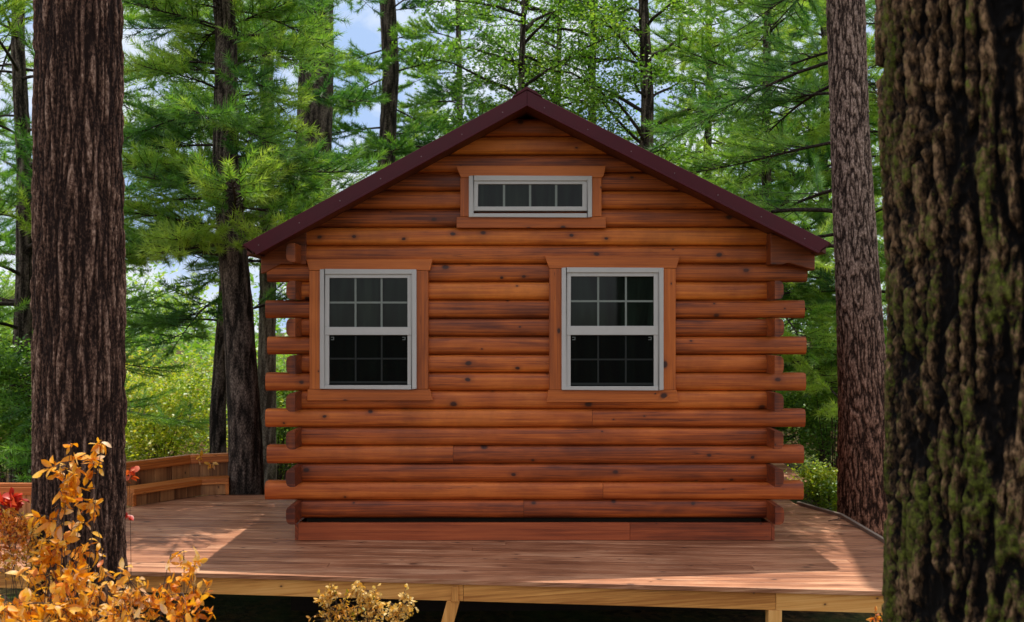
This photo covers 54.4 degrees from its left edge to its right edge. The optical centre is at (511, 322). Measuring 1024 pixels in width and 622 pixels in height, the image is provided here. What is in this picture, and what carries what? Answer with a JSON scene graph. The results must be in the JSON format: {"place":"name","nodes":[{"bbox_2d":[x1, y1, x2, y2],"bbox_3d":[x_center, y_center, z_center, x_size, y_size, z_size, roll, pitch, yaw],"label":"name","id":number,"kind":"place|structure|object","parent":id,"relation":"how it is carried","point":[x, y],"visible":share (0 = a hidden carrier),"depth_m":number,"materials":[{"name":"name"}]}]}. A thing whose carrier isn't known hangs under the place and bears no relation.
{"place":"outdoors","nodes":[
{"label":"outdoors","id":0,"kind":"place"},
{"bbox_2d":[195,450,218,469],"bbox_3d":[-3.733,2.211,12.240,0.283,1.381,0.841,0,0,-14],"label":"leafy sprig","id":1,"kind":"object","parent":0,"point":[207,463],"visible":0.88,"depth_m":11.88,"materials":[{"name":"orange plant"}]},
{"bbox_2d":[0,333,881,621],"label":"ground","id":2,"kind":"structure","parent":0,"point":[250,609],"depth_m":9.79,"materials":[{"name":"green plant"}]},
{"bbox_2d":[0,487,29,602],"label":"red sapling","id":3,"kind":"object","parent":2,"relation":"on","point":[16,502],"visible":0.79,"depth_m":7.28,"materials":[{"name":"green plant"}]},
{"bbox_2d":[0,320,32,482],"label":"shrub","id":4,"kind":"object","parent":2,"relation":"on","point":[18,365],"visible":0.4,"depth_m":12.76,"materials":[{"name":"green plant"}]},
{"bbox_2d":[0,497,61,606],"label":"autumn bush","id":5,"kind":"object","parent":2,"relation":"on","point":[20,528],"visible":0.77,"depth_m":6.99,"materials":[{"name":"orange plant"}]},
{"bbox_2d":[0,587,81,621],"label":"autumn bush","id":6,"kind":"object","parent":2,"relation":"on","point":[10,613],"visible":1,"depth_m":5.04,"materials":[{"name":"orange plant"}]},
{"bbox_2d":[0,437,111,621],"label":"autumn bush","id":7,"kind":"object","parent":2,"relation":"on","point":[71,574],"visible":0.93,"depth_m":5.59,"materials":[{"name":"orange plant"}]},
{"bbox_2d":[0,0,137,429],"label":"pine tree","id":8,"kind":"object","parent":2,"relation":"on","point":[8,239],"visible":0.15,"depth_m":17.50,"materials":[{"name":"green plant"}]},
{"bbox_2d":[28,0,128,621],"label":"pine tree","id":9,"kind":"object","parent":2,"relation":"on","point":[78,284],"visible":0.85,"depth_m":7.15,"materials":[{"name":"brown plant"}]},
{"bbox_2d":[0,0,245,482],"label":"pine tree","id":10,"kind":"object","parent":2,"relation":"on","point":[17,296],"visible":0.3,"depth_m":13.91,"materials":[{"name":"green plant"}]},
{"bbox_2d":[125,466,139,545],"bbox_3d":[-3.081,2.023,7.901,0.240,1.754,0.168,0,0,0],"label":"red sapling","id":11,"kind":"object","parent":2,"relation":"on","point":[132,470],"visible":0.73,"depth_m":7.90,"materials":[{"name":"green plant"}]},
{"bbox_2d":[81,547,215,621],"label":"autumn bush","id":12,"kind":"object","parent":2,"relation":"on","point":[109,610],"visible":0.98,"depth_m":5.31,"materials":[{"name":"orange plant"}]},
{"bbox_2d":[31,330,278,461],"bbox_3d":[-6.625,1.483,18.525,4.680,2.849,4.503,0,0,0],"label":"shrub","id":13,"kind":"object","parent":2,"relation":"on","point":[134,438],"visible":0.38,"depth_m":18.07,"materials":[{"name":"green plant"}]},
{"bbox_2d":[123,0,334,495],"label":"pine tree","id":14,"kind":"object","parent":2,"relation":"on","point":[217,425],"visible":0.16,"depth_m":13.69,"materials":[{"name":"green plant"}]},
{"bbox_2d":[122,0,390,494],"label":"pine tree","id":15,"kind":"object","parent":2,"relation":"on","point":[220,177],"visible":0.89,"depth_m":11.93,"materials":[{"name":"green plant"}]},
{"bbox_2d":[124,0,390,488],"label":"pine tree","id":16,"kind":"object","parent":2,"relation":"on","point":[266,330],"visible":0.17,"depth_m":15.38,"materials":[{"name":"green plant"}]},
{"bbox_2d":[226,365,297,479],"bbox_3d":[-3.861,1.781,16.622,2.181,2.253,2.360,0,0,-36],"label":"shrub","id":17,"kind":"object","parent":2,"relation":"on","point":[279,438],"visible":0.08,"depth_m":16.42,"materials":[{"name":"green plant"}]},
{"bbox_2d":[237,0,386,354],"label":"pine tree","id":18,"kind":"object","parent":2,"relation":"on","point":[321,116],"visible":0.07,"depth_m":17.78,"materials":[{"name":"green plant"}]},
{"bbox_2d":[306,580,418,621],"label":"autumn bush","id":19,"kind":"object","parent":2,"relation":"on","point":[370,601],"visible":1,"depth_m":6.39,"materials":[{"name":"orange plant"}]},
{"bbox_2d":[284,0,476,182],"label":"pine tree","id":20,"kind":"object","parent":2,"relation":"on","point":[388,135],"visible":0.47,"depth_m":20.87,"materials":[{"name":"green plant"}]},
{"bbox_2d":[0,463,884,621],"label":"timber deck","id":21,"kind":"structure","parent":2,"relation":"on","point":[810,558],"depth_m":8.49,"materials":[{"name":"brown wood"}]},
{"bbox_2d":[0,483,31,541],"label":"deck bench","id":22,"kind":"object","parent":21,"relation":"on","point":[24,489],"visible":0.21,"depth_m":9.55,"materials":[{"name":"brown wood"}]},
{"bbox_2d":[126,453,228,506],"bbox_3d":[-3.913,1.823,11.658,1.383,0.455,0.534,0,0,-43],"label":"deck bench","id":23,"kind":"object","parent":21,"relation":"on","point":[161,479],"visible":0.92,"depth_m":11.68,"materials":[{"name":"brown wood"}]},
{"bbox_2d":[242,87,831,539],"bbox_3d":[0.222,-0.040,11.591,5.379,4.174,5.241,0,0,0],"label":"log cabin","id":24,"kind":"object","parent":21,"relation":"on","point":[526,313],"visible":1,"depth_m":9.41,"materials":[{"name":"brown wood"}]},
{"bbox_2d":[306,259,432,400],"bbox_3d":[-1.340,0.073,9.402,1.192,1.330,0.135,0,0,0],"label":"window","id":25,"kind":"structure","parent":24,"relation":"in","point":[369,318],"depth_m":9.37,"materials":[{"name":"grey plastic"}]},
{"bbox_2d":[456,166,605,227],"bbox_3d":[0.179,-1.179,9.402,1.409,0.582,0.135,0,0,0],"label":"window","id":26,"kind":"structure","parent":24,"relation":"in","point":[482,188],"depth_m":9.37,"materials":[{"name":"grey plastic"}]},
{"bbox_2d":[545,256,679,401],"bbox_3d":[0.944,0.065,9.402,1.272,1.375,0.135,0,0,0],"label":"window","id":27,"kind":"structure","parent":24,"relation":"in","point":[612,319],"depth_m":9.37,"materials":[{"name":"grey plastic"}]},
{"bbox_2d":[372,1,512,168],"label":"pine tree","id":28,"kind":"object","parent":2,"relation":"on","point":[422,99],"visible":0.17,"depth_m":29.69,"materials":[{"name":"green plant"}]},
{"bbox_2d":[0,84,886,443],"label":"woodland","id":29,"kind":"object","parent":2,"relation":"on","point":[204,348],"depth_m":29.58,"materials":[{"name":"green plant"}]},
{"bbox_2d":[391,0,643,137],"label":"broadleaf tree","id":30,"kind":"object","parent":2,"relation":"on","point":[523,30],"visible":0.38,"depth_m":17.06,"materials":[{"name":"green plant"}]},
{"bbox_2d":[427,0,715,152],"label":"broadleaf tree","id":31,"kind":"object","parent":2,"relation":"on","point":[505,5],"visible":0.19,"depth_m":19.80,"materials":[{"name":"green plant"}]},
{"bbox_2d":[457,0,739,191],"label":"broadleaf tree","id":32,"kind":"object","parent":2,"relation":"on","point":[572,42],"visible":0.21,"depth_m":18.48,"materials":[{"name":"green plant"}]},
{"bbox_2d":[505,0,806,163],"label":"broadleaf tree","id":33,"kind":"object","parent":2,"relation":"on","point":[615,19],"visible":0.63,"depth_m":16.28,"materials":[{"name":"green plant"}]},
{"bbox_2d":[615,0,834,310],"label":"broadleaf tree","id":34,"kind":"object","parent":2,"relation":"on","point":[667,27],"visible":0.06,"depth_m":20.96,"materials":[{"name":"green plant"}]},
{"bbox_2d":[639,0,883,428],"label":"pine tree","id":35,"kind":"object","parent":2,"relation":"on","point":[799,364],"visible":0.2,"depth_m":15.77,"materials":[{"name":"green plant"}]},
{"bbox_2d":[638,0,887,536],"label":"pine tree","id":36,"kind":"object","parent":2,"relation":"on","point":[861,370],"visible":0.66,"depth_m":10.95,"materials":[{"name":"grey plant"}]},
{"bbox_2d":[720,0,887,466],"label":"pine tree","id":37,"kind":"object","parent":2,"relation":"on","point":[798,33],"visible":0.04,"depth_m":18.53,"materials":[{"name":"green plant"}]},
{"bbox_2d":[784,454,837,511],"bbox_3d":[3.739,2.237,11.937,0.958,1.330,0.978,0,0,0],"label":"shrub","id":38,"kind":"object","parent":2,"relation":"on","point":[823,485],"visible":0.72,"depth_m":11.82,"materials":[{"name":"green plant"}]},
{"bbox_2d":[756,0,887,479],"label":"pine tree","id":39,"kind":"object","parent":2,"relation":"on","point":[872,99],"visible":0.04,"depth_m":16.16,"materials":[{"name":"green plant"}]},
{"bbox_2d":[772,298,886,506],"bbox_3d":[5.002,1.199,15.487,2.406,3.408,2.184,0,0,0],"label":"shrub","id":40,"kind":"object","parent":2,"relation":"on","point":[814,426],"visible":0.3,"depth_m":15.52,"materials":[{"name":"green plant"}]},
{"bbox_2d":[866,606,881,621],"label":"leafy sprig","id":41,"kind":"object","parent":2,"relation":"on","point":[877,618],"visible":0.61,"depth_m":6.60,"materials":[{"name":"orange plant"}]},
{"bbox_2d":[874,0,1023,621],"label":"mossy tree","id":42,"kind":"object","parent":2,"relation":"on","point":[950,93],"visible":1,"depth_m":3.73,"materials":[{"name":"green plant"}]},
{"bbox_2d":[0,0,886,332],"label":"sky","id":43,"kind":"structure","parent":0,"point":[362,31],"materials":[{"name":"blue"}]}
]}

